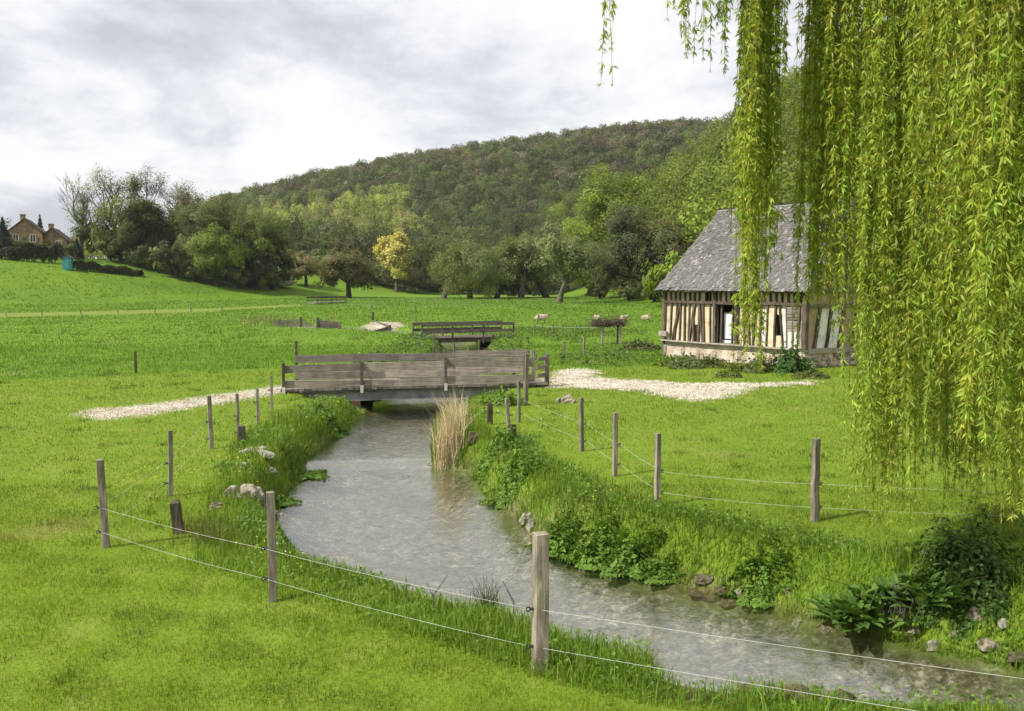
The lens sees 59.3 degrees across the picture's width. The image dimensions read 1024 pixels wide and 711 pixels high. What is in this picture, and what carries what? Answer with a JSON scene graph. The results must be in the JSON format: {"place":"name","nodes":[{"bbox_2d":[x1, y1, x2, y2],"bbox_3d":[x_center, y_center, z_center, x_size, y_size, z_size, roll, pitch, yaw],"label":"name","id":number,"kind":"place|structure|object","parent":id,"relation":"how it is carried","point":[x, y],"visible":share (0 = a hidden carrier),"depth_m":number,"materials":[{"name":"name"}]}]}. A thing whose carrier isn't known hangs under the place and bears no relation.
{"place":"outdoors","nodes":[
{"label":"outdoors","id":0,"kind":"place"},
{"bbox_2d":[0,0,888,257],"label":"sky","id":1,"kind":"structure","parent":0,"point":[214,95],"materials":[{"name":"white"}]},
{"bbox_2d":[73,367,823,419],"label":"gravel","id":2,"kind":"structure","parent":0,"point":[700,395],"depth_m":27.26,"materials":[{"name":"gravel"}]},
{"bbox_2d":[0,54,1023,710],"bbox_3d":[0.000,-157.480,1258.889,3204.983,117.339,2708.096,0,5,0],"label":"ground","id":3,"kind":"structure","parent":0,"point":[456,532],"depth_m":13.68,"materials":[{"name":"plant"}]},
{"bbox_2d":[0,216,16,248],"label":"conifer","id":4,"kind":"object","parent":3,"relation":"on","point":[4,239],"visible":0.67,"depth_m":170.27,"materials":[{"name":"green plant"}]},
{"bbox_2d":[7,214,45,244],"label":"brick house","id":5,"kind":"structure","parent":3,"relation":"on","point":[33,232],"depth_m":183.00,"materials":[{"name":"brown brick"}]},
{"bbox_2d":[0,242,65,262],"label":"hedge","id":6,"kind":"object","parent":3,"relation":"on","point":[28,251],"visible":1,"depth_m":162.97,"materials":[{"name":"green plant"}]},
{"bbox_2d":[44,224,72,256],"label":"brick house","id":7,"kind":"structure","parent":3,"relation":"on","point":[52,235],"depth_m":187.12,"materials":[{"name":"brown brick"}]},
{"bbox_2d":[61,255,74,269],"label":"hut","id":8,"kind":"object","parent":3,"relation":"on","point":[67,262],"visible":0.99,"depth_m":161.45,"materials":[{"name":"teal paint"}]},
{"bbox_2d":[71,238,84,259],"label":"conifer","id":9,"kind":"object","parent":3,"relation":"on","point":[77,253],"visible":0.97,"depth_m":176.51,"materials":[{"name":"green plant"}]},
{"bbox_2d":[55,171,108,257],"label":"bare tree","id":10,"kind":"object","parent":3,"relation":"on","point":[85,205],"visible":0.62,"depth_m":193.24,"materials":[{"name":"plant"}]},
{"bbox_2d":[94,459,109,548],"bbox_3d":[-4.966,1.914,10.896,0.160,1.347,0.097,-2,5,-21],"label":"fence post","id":11,"kind":"object","parent":3,"relation":"on","point":[102,507],"visible":0.93,"depth_m":10.86,"materials":[{"name":"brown wood"}]},
{"bbox_2d":[68,218,142,261],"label":"copse tree","id":12,"kind":"object","parent":3,"relation":"on","point":[109,251],"visible":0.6,"depth_m":180.48,"materials":[{"name":"green plant"}]},
{"bbox_2d":[64,162,150,260],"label":"copse tree","id":13,"kind":"object","parent":3,"relation":"on","point":[110,219],"visible":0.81,"depth_m":181.59,"materials":[{"name":"green plant"}]},
{"bbox_2d":[73,259,144,276],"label":"hedge","id":14,"kind":"object","parent":3,"relation":"on","point":[83,265],"visible":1,"depth_m":166.65,"materials":[{"name":"green plant"}]},
{"bbox_2d":[116,203,147,265],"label":"copse tree","id":15,"kind":"object","parent":3,"relation":"on","point":[129,234],"visible":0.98,"depth_m":178.42,"materials":[{"name":"green plant"}]},
{"bbox_2d":[120,239,152,266],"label":"undergrowth bush","id":16,"kind":"object","parent":3,"relation":"on","point":[135,255],"visible":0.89,"depth_m":177.87,"materials":[{"name":"green plant"}]},
{"bbox_2d":[122,162,169,224],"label":"copse tree","id":17,"kind":"object","parent":3,"relation":"on","point":[135,181],"visible":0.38,"depth_m":187.42,"materials":[{"name":"green plant"}]},
{"bbox_2d":[125,243,170,270],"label":"undergrowth bush","id":18,"kind":"object","parent":3,"relation":"on","point":[150,258],"visible":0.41,"depth_m":178.75,"materials":[{"name":"green plant"}]},
{"bbox_2d":[136,197,177,248],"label":"copse tree","id":19,"kind":"object","parent":3,"relation":"on","point":[156,229],"visible":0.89,"depth_m":182.07,"materials":[{"name":"green plant"}]},
{"bbox_2d":[163,430,172,496],"bbox_3d":[-5.165,1.742,13.526,0.152,1.257,0.079,-3,5,-28],"label":"fence post","id":20,"kind":"object","parent":3,"relation":"on","point":[170,462],"visible":0.89,"depth_m":13.51,"materials":[{"name":"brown wood"}]},
{"bbox_2d":[148,240,192,276],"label":"copse tree","id":21,"kind":"object","parent":3,"relation":"on","point":[176,264],"visible":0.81,"depth_m":177.11,"materials":[{"name":"green plant"}]},
{"bbox_2d":[169,499,184,534],"bbox_3d":[-4.296,2.190,11.589,0.184,0.711,0.145,-1,5,-12],"label":"post stump","id":22,"kind":"object","parent":3,"relation":"on","point":[176,511],"visible":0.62,"depth_m":11.52,"materials":[{"name":"brown wood"}]},
{"bbox_2d":[153,179,206,255],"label":"copse tree","id":23,"kind":"object","parent":3,"relation":"on","point":[168,203],"visible":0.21,"depth_m":190.82,"materials":[{"name":"green plant"}]},
{"bbox_2d":[160,180,223,253],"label":"copse tree","id":24,"kind":"object","parent":3,"relation":"on","point":[186,197],"visible":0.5,"depth_m":183.55,"materials":[{"name":"green plant"}]},
{"bbox_2d":[181,251,216,281],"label":"undergrowth bush","id":25,"kind":"object","parent":3,"relation":"on","point":[196,272],"visible":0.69,"depth_m":177.72,"materials":[{"name":"green plant"}]},
{"bbox_2d":[157,513,261,552],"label":"dead stems","id":26,"kind":"object","parent":3,"relation":"on","point":[203,534],"visible":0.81,"depth_m":11.10,"materials":[{"name":"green plant"}]},
{"bbox_2d":[205,395,213,448],"bbox_3d":[-5.837,1.409,17.356,0.156,1.295,0.080,-2,5,-28],"label":"fence post","id":27,"kind":"object","parent":3,"relation":"on","point":[210,424],"visible":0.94,"depth_m":17.33,"materials":[{"name":"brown wood"}]},
{"bbox_2d":[169,507,255,531],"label":"dead stems","id":28,"kind":"object","parent":3,"relation":"on","point":[185,526],"visible":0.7,"depth_m":11.94,"materials":[{"name":"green plant"}]},
{"bbox_2d":[171,190,260,280],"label":"copse tree","id":29,"kind":"object","parent":3,"relation":"on","point":[230,216],"visible":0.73,"depth_m":179.55,"materials":[{"name":"green plant"}]},
{"bbox_2d":[182,222,253,285],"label":"copse tree","id":30,"kind":"object","parent":3,"relation":"on","point":[221,249],"visible":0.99,"depth_m":175.77,"materials":[{"name":"green plant"}]},
{"bbox_2d":[212,256,259,288],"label":"undergrowth bush","id":31,"kind":"object","parent":3,"relation":"on","point":[238,275],"visible":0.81,"depth_m":180.45,"materials":[{"name":"green plant"}]},
{"bbox_2d":[240,484,264,504],"bbox_3d":[-3.912,2.081,13.578,0.416,0.320,0.360,1,5,14],"label":"rock","id":32,"kind":"object","parent":3,"relation":"on","point":[256,491],"visible":0.59,"depth_m":13.47,"materials":[{"name":"stone"}]},
{"bbox_2d":[216,210,295,288],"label":"copse tree","id":33,"kind":"object","parent":3,"relation":"on","point":[266,239],"visible":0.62,"depth_m":183.81,"materials":[{"name":"green plant"}]},
{"bbox_2d":[261,491,276,602],"bbox_3d":[-2.443,2.043,9.046,0.153,1.384,0.080,-1,5,-16],"label":"fence post","id":34,"kind":"object","parent":3,"relation":"on","point":[272,554],"visible":0.91,"depth_m":9.01,"materials":[{"name":"brown wood"}]},
{"bbox_2d":[106,407,524,607],"bbox_3d":[-4.551,1.548,14.251,3.428,0.079,16.189,-2,5,-22],"label":"fence wire","id":35,"kind":"object","parent":34,"relation":"attached to","point":[290,555],"visible":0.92,"depth_m":8.92,"materials":[{"name":"grey metal"}]},
{"bbox_2d":[246,248,298,289],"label":"copse tree","id":36,"kind":"object","parent":3,"relation":"on","point":[269,273],"visible":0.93,"depth_m":187.43,"materials":[{"name":"green plant"}]},
{"bbox_2d":[265,484,302,511],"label":"leafy bush","id":37,"kind":"object","parent":3,"relation":"on","point":[283,501],"visible":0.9,"depth_m":15.46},
{"bbox_2d":[232,312,342,326],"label":"dry scrub","id":38,"kind":"object","parent":3,"relation":"on","point":[260,317],"visible":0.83,"depth_m":73.01,"materials":[{"name":"plant"}]},
{"bbox_2d":[276,442,330,486],"bbox_3d":[-4.083,2.173,17.588,1.018,0.937,0.833,-1,5,-17],"label":"cress patch","id":39,"kind":"object","parent":3,"relation":"on","point":[315,474],"visible":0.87,"depth_m":17.59,"materials":[{"name":"plant"}]},
{"bbox_2d":[287,249,323,286],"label":"meadow tree","id":40,"kind":"object","parent":3,"relation":"on","point":[303,268],"visible":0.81,"depth_m":201.87,"materials":[{"name":"green plant"}]},
{"bbox_2d":[299,317,340,328],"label":"railing","id":41,"kind":"object","parent":3,"relation":"on","point":[325,324],"visible":0.81,"depth_m":62.77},
{"bbox_2d":[301,399,351,438],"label":"leafy bush","id":42,"kind":"object","parent":3,"relation":"on","point":[324,410],"visible":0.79,"depth_m":21.79,"materials":[{"name":"plant"}]},
{"bbox_2d":[306,296,346,304],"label":"footbridge","id":43,"kind":"object","parent":3,"relation":"on","point":[331,299],"visible":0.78,"depth_m":130.81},
{"bbox_2d":[309,239,376,297],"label":"meadow tree","id":44,"kind":"object","parent":3,"relation":"on","point":[350,270],"visible":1,"depth_m":175.20,"materials":[{"name":"green plant"}]},
{"bbox_2d":[6,116,719,294],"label":"woodland","id":45,"kind":"object","parent":3,"relation":"on","point":[310,235],"visible":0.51,"depth_m":453.25,"materials":[{"name":"green plant"}]},
{"bbox_2d":[372,228,413,291],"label":"meadow tree","id":46,"kind":"object","parent":3,"relation":"on","point":[393,254],"visible":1,"depth_m":221.76,"materials":[{"name":"yellow plant"}]},
{"bbox_2d":[280,341,548,408],"bbox_3d":[-2.970,0.862,27.834,8.064,2.550,2.745,-1,5,-13],"label":"footbridge","id":47,"kind":"object","parent":3,"relation":"on","point":[375,381],"visible":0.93,"depth_m":26.96,"materials":[{"name":"grey wood"}]},
{"bbox_2d":[425,239,479,298],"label":"willow tree","id":48,"kind":"object","parent":3,"relation":"on","point":[452,269],"visible":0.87,"depth_m":170.68,"materials":[{"name":"green plant"}]},
{"bbox_2d":[412,321,514,343],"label":"footbridge","id":49,"kind":"object","parent":3,"relation":"on","point":[453,338],"visible":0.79,"depth_m":51.13,"materials":[{"name":"grey wood"}]},
{"bbox_2d":[445,233,505,297],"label":"willow tree","id":50,"kind":"object","parent":3,"relation":"on","point":[487,268],"visible":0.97,"depth_m":170.29,"materials":[{"name":"green plant"}]},
{"bbox_2d":[468,569,519,613],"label":"rush tuft","id":51,"kind":"object","parent":3,"relation":"on","point":[489,598],"visible":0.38,"depth_m":8.84,"materials":[{"name":"green plant"}]},
{"bbox_2d":[469,422,529,482],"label":"leafy bush","id":52,"kind":"object","parent":3,"relation":"on","point":[499,437],"visible":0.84,"depth_m":17.18,"materials":[{"name":"plant"}]},
{"bbox_2d":[479,384,524,406],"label":"leafy bush","id":53,"kind":"object","parent":3,"relation":"on","point":[498,399],"visible":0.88,"depth_m":23.47,"materials":[{"name":"plant"}]},
{"bbox_2d":[488,234,533,297],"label":"willow tree","id":54,"kind":"object","parent":3,"relation":"on","point":[517,274],"visible":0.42,"depth_m":178.05,"materials":[{"name":"green plant"}]},
{"bbox_2d":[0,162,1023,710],"bbox_3d":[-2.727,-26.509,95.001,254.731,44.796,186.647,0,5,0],"label":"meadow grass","id":55,"kind":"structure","parent":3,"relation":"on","point":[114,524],"depth_m":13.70,"materials":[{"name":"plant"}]},
{"bbox_2d":[479,437,552,509],"bbox_3d":[0.085,2.049,15.334,1.124,1.374,0.946,-2,5,-24],"label":"leafy bush","id":56,"kind":"object","parent":3,"relation":"on","point":[508,473],"visible":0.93,"depth_m":15.21,"materials":[{"name":"plant"}]},
{"bbox_2d":[493,227,543,297],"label":"willow tree","id":57,"kind":"object","parent":3,"relation":"on","point":[507,288],"visible":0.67,"depth_m":177.21,"materials":[{"name":"green plant"}]},
{"bbox_2d":[517,381,522,422],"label":"fence post","id":58,"kind":"object","parent":3,"relation":"on","point":[519,399],"visible":0.94,"depth_m":20.58,"materials":[{"name":"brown wood"}]},
{"bbox_2d":[353,323,691,368],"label":"pasture weeds","id":59,"kind":"object","parent":3,"relation":"on","point":[508,333],"visible":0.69,"depth_m":44.45,"materials":[{"name":"plant"}]},
{"bbox_2d":[524,353,528,405],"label":"fence post","id":60,"kind":"object","parent":3,"relation":"on","point":[526,376],"visible":0.8,"depth_m":23.41,"materials":[{"name":"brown wood"}]},
{"bbox_2d":[510,232,555,297],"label":"willow tree","id":61,"kind":"object","parent":3,"relation":"on","point":[539,272],"visible":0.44,"depth_m":179.12,"materials":[{"name":"green plant"}]},
{"bbox_2d":[526,531,548,672],"bbox_3d":[0.204,2.157,7.439,0.183,1.422,0.119,-1,5,-17],"label":"fence post","id":62,"kind":"object","parent":3,"relation":"on","point":[540,588],"visible":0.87,"depth_m":7.39,"materials":[{"name":"brown wood"}]},
{"bbox_2d":[543,610,1023,678],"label":"fence wire","id":63,"kind":"object","parent":62,"relation":"attached to","point":[790,646],"visible":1,"depth_m":6.65,"materials":[{"name":"grey metal"}]},
{"bbox_2d":[521,507,584,558],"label":"leafy bush","id":64,"kind":"object","parent":3,"relation":"on","point":[557,528],"visible":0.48,"depth_m":12.82,"materials":[{"name":"plant"}]},
{"bbox_2d":[549,529,591,567],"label":"leafy bush","id":65,"kind":"object","parent":3,"relation":"on","point":[564,549],"visible":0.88,"depth_m":12.50,"materials":[{"name":"plant"}]},
{"bbox_2d":[533,218,612,301],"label":"gnarled tree","id":66,"kind":"object","parent":3,"relation":"on","point":[570,256],"visible":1,"depth_m":138.04,"materials":[{"name":"green plant"}]},
{"bbox_2d":[579,397,586,451],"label":"fence post","id":67,"kind":"object","parent":3,"relation":"on","point":[581,424],"visible":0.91,"depth_m":17.02,"materials":[{"name":"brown wood"}]},
{"bbox_2d":[557,202,615,293],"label":"lime tree","id":68,"kind":"object","parent":3,"relation":"on","point":[589,229],"visible":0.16,"depth_m":190.19,"materials":[{"name":"green plant"}]},
{"bbox_2d":[558,506,629,571],"bbox_3d":[1.148,2.560,12.169,0.928,0.924,0.753,-1,5,-17],"label":"leafy bush","id":69,"kind":"object","parent":3,"relation":"on","point":[589,559],"visible":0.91,"depth_m":12.16,"materials":[{"name":"plant"}]},
{"bbox_2d":[585,279,610,298],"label":"slope shrub","id":70,"kind":"object","parent":3,"relation":"on","point":[597,290],"visible":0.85,"depth_m":171.31,"materials":[{"name":"green plant"}]},
{"bbox_2d":[582,235,631,297],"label":"slope tree","id":71,"kind":"object","parent":3,"relation":"on","point":[626,271],"visible":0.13,"depth_m":164.87,"materials":[{"name":"green plant"}]},
{"bbox_2d":[586,316,630,344],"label":"feeding rack","id":72,"kind":"object","parent":3,"relation":"on","point":[613,322],"visible":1,"depth_m":45.58,"materials":[{"name":"wood"}]},
{"bbox_2d":[194,373,1023,710],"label":"bank grass","id":73,"kind":"structure","parent":3,"relation":"on","point":[506,623],"depth_m":10.26,"materials":[{"name":"plant"}]},
{"bbox_2d":[612,412,620,476],"bbox_3d":[1.735,1.589,14.876,0.142,1.322,0.067,-2,5,-21],"label":"fence post","id":74,"kind":"object","parent":3,"relation":"on","point":[615,463],"visible":0.91,"depth_m":14.83,"materials":[{"name":"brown wood"}]},
{"bbox_2d":[574,162,682,288],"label":"lime tree","id":75,"kind":"object","parent":3,"relation":"on","point":[599,201],"visible":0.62,"depth_m":187.60,"materials":[{"name":"green plant"}]},
{"bbox_2d":[612,275,645,300],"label":"slope shrub","id":76,"kind":"object","parent":3,"relation":"on","point":[627,289],"visible":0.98,"depth_m":148.76,"materials":[{"name":"green plant"}]},
{"bbox_2d":[588,199,673,288],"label":"ivy tree","id":77,"kind":"object","parent":3,"relation":"on","point":[625,248],"visible":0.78,"depth_m":151.67,"materials":[{"name":"green plant"}]},
{"bbox_2d":[599,516,667,584],"bbox_3d":[1.586,2.598,11.773,0.830,0.947,0.716,1,5,17],"label":"leafy bush","id":78,"kind":"object","parent":3,"relation":"on","point":[616,567],"visible":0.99,"depth_m":11.73,"materials":[{"name":"plant"}]},
{"bbox_2d":[617,339,661,350],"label":"weed patch","id":79,"kind":"object","parent":3,"relation":"on","point":[640,345],"visible":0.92,"depth_m":42.18,"materials":[{"name":"plant"}]},
{"bbox_2d":[637,275,661,301],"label":"slope shrub","id":80,"kind":"object","parent":3,"relation":"on","point":[651,297],"visible":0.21,"depth_m":138.25,"materials":[{"name":"green plant"}]},
{"bbox_2d":[654,433,663,503],"bbox_3d":[2.091,1.740,12.767,0.144,1.309,0.077,-2,5,-24],"label":"fence post","id":81,"kind":"object","parent":3,"relation":"on","point":[657,480],"visible":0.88,"depth_m":12.71,"materials":[{"name":"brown wood"}]},
{"bbox_2d":[626,204,700,271],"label":"slope tree","id":82,"kind":"object","parent":3,"relation":"on","point":[668,239],"visible":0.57,"depth_m":146.77,"materials":[{"name":"green plant"}]},
{"bbox_2d":[643,549,685,590],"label":"leafy bush","id":83,"kind":"object","parent":3,"relation":"on","point":[663,580],"visible":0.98,"depth_m":11.41,"materials":[{"name":"plant"}]},
{"bbox_2d":[640,247,689,304],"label":"slope shrub","id":84,"kind":"object","parent":3,"relation":"on","point":[656,273],"visible":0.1,"depth_m":115.75,"materials":[{"name":"green plant"}]},
{"bbox_2d":[652,352,738,369],"bbox_3d":[6.973,0.194,34.306,2.805,0.628,2.402,-1,5,-15],"label":"nettle patch","id":85,"kind":"object","parent":3,"relation":"on","point":[691,361],"visible":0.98,"depth_m":33.93,"materials":[{"name":"plant"}]},
{"bbox_2d":[687,590,716,602],"bbox_3d":[2.374,2.966,11.073,0.432,0.123,0.296,1,5,16],"label":"earth clod","id":86,"kind":"object","parent":3,"relation":"on","point":[700,596],"visible":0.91,"depth_m":10.97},
{"bbox_2d":[693,574,712,584],"bbox_3d":[2.387,2.770,11.160,0.235,0.106,0.158,-1,5,-17],"label":"rock","id":87,"kind":"object","parent":3,"relation":"on","point":[701,578],"visible":1,"depth_m":11.13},
{"bbox_2d":[542,0,958,288],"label":"woodland","id":88,"kind":"object","parent":3,"relation":"on","point":[698,171],"visible":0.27,"depth_m":167.77,"materials":[{"name":"green plant"}]},
{"bbox_2d":[727,352,777,373],"bbox_3d":[8.767,0.277,32.386,1.818,0.768,1.483,-2,5,-20],"label":"nettle patch","id":89,"kind":"object","parent":3,"relation":"on","point":[749,367],"visible":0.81,"depth_m":32.20,"materials":[{"name":"plant"}]},
{"bbox_2d":[717,532,807,608],"bbox_3d":[2.984,2.616,10.786,0.884,0.835,0.758,-2,5,-19],"label":"leafy bush","id":90,"kind":"object","parent":3,"relation":"on","point":[757,584],"visible":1,"depth_m":10.79,"materials":[{"name":"plant"}]},
{"bbox_2d":[654,198,921,367],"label":"barn","id":91,"kind":"structure","parent":3,"relation":"on","point":[696,287],"depth_m":36.19,"materials":[{"name":"stone"}]},
{"bbox_2d":[724,313,733,338],"bbox_3d":[8.776,-1.200,36.355,0.030,1.050,0.500,-3,6,-37],"label":"door panel","id":92,"kind":"structure","parent":91,"relation":"in","point":[727,317],"depth_m":36.40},
{"bbox_2d":[765,341,817,372],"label":"round bush","id":93,"kind":"object","parent":3,"relation":"on","point":[794,362],"visible":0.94,"depth_m":32.15,"materials":[{"name":"plant"}]},
{"bbox_2d":[783,683,813,702],"bbox_3d":[2.197,2.579,6.897,0.245,0.144,0.174,1,5,9],"label":"rock","id":94,"kind":"object","parent":3,"relation":"on","point":[790,686],"visible":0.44,"depth_m":6.84,"materials":[{"name":"stone"}]},
{"bbox_2d":[597,0,1023,550],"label":"weeping willow","id":95,"kind":"object","parent":3,"relation":"on","point":[975,174],"visible":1,"depth_m":8.53,"materials":[{"name":"green plant"}]},
{"bbox_2d":[791,368,829,378],"bbox_3d":[10.084,0.617,30.361,1.266,0.399,1.127,1,5,16],"label":"weed patch","id":96,"kind":"object","parent":3,"relation":"on","point":[807,374],"visible":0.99,"depth_m":30.17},
{"bbox_2d":[810,438,821,521],"bbox_3d":[4.074,1.777,12.015,0.177,1.379,0.095,-2,5,-24],"label":"fence post","id":97,"kind":"object","parent":3,"relation":"on","point":[815,482],"visible":0.94,"depth_m":11.96,"materials":[{"name":"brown wood"}]},
{"bbox_2d":[797,590,915,632],"bbox_3d":[3.770,2.817,9.932,1.044,0.359,1.147,-1,5,-17],"label":"dock plant","id":98,"kind":"object","parent":3,"relation":"on","point":[844,611],"visible":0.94,"depth_m":9.84,"materials":[{"name":"plant"}]},
{"bbox_2d":[821,577,911,610],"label":"dock plant","id":99,"kind":"object","parent":3,"relation":"on","point":[853,589],"visible":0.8,"depth_m":9.98,"materials":[{"name":"plant"}]},
{"bbox_2d":[870,577,919,628],"bbox_3d":[4.214,2.806,9.855,0.586,0.672,0.374,-1,5,-9],"label":"root tangle","id":100,"kind":"object","parent":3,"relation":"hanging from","point":[899,601],"visible":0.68,"depth_m":9.83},
{"bbox_2d":[866,572,971,611],"bbox_3d":[4.499,2.582,9.808,1.371,0.338,0.879,0,5,0],"label":"dock plant","id":101,"kind":"object","parent":3,"relation":"on","point":[920,595],"visible":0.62,"depth_m":9.72,"materials":[{"name":"plant"}]},
{"bbox_2d":[871,556,993,605],"bbox_3d":[4.737,2.466,9.762,1.350,0.338,0.983,-3,6,-33],"label":"dock plant","id":102,"kind":"object","parent":3,"relation":"on","point":[957,592],"visible":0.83,"depth_m":9.65,"materials":[{"name":"plant"}]},
{"bbox_2d":[905,490,1023,631],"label":"dark bush","id":103,"kind":"object","parent":3,"relation":"on","point":[967,551],"visible":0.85,"depth_m":9.80,"materials":[{"name":"plant"}]},
{"bbox_2d":[948,553,1016,640],"bbox_3d":[4.996,2.542,9.537,0.665,0.882,0.581,2,5,26],"label":"dark bush","id":104,"kind":"object","parent":3,"relation":"on","point":[1003,600],"visible":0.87,"depth_m":9.45,"materials":[{"name":"plant"}]},
{"bbox_2d":[977,637,999,650],"bbox_3d":[4.873,2.955,9.203,0.212,0.102,0.163,3,6,33],"label":"rock","id":105,"kind":"object","parent":3,"relation":"on","point":[986,644],"visible":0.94,"depth_m":9.17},
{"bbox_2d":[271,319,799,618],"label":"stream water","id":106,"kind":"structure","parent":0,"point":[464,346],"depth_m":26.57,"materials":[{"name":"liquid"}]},
{"bbox_2d":[420,385,481,471],"bbox_3d":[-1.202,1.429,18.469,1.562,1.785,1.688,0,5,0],"label":"dry reeds","id":107,"kind":"object","parent":106,"relation":"on","point":[450,442],"visible":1,"depth_m":18.43,"materials":[{"name":"plant"}]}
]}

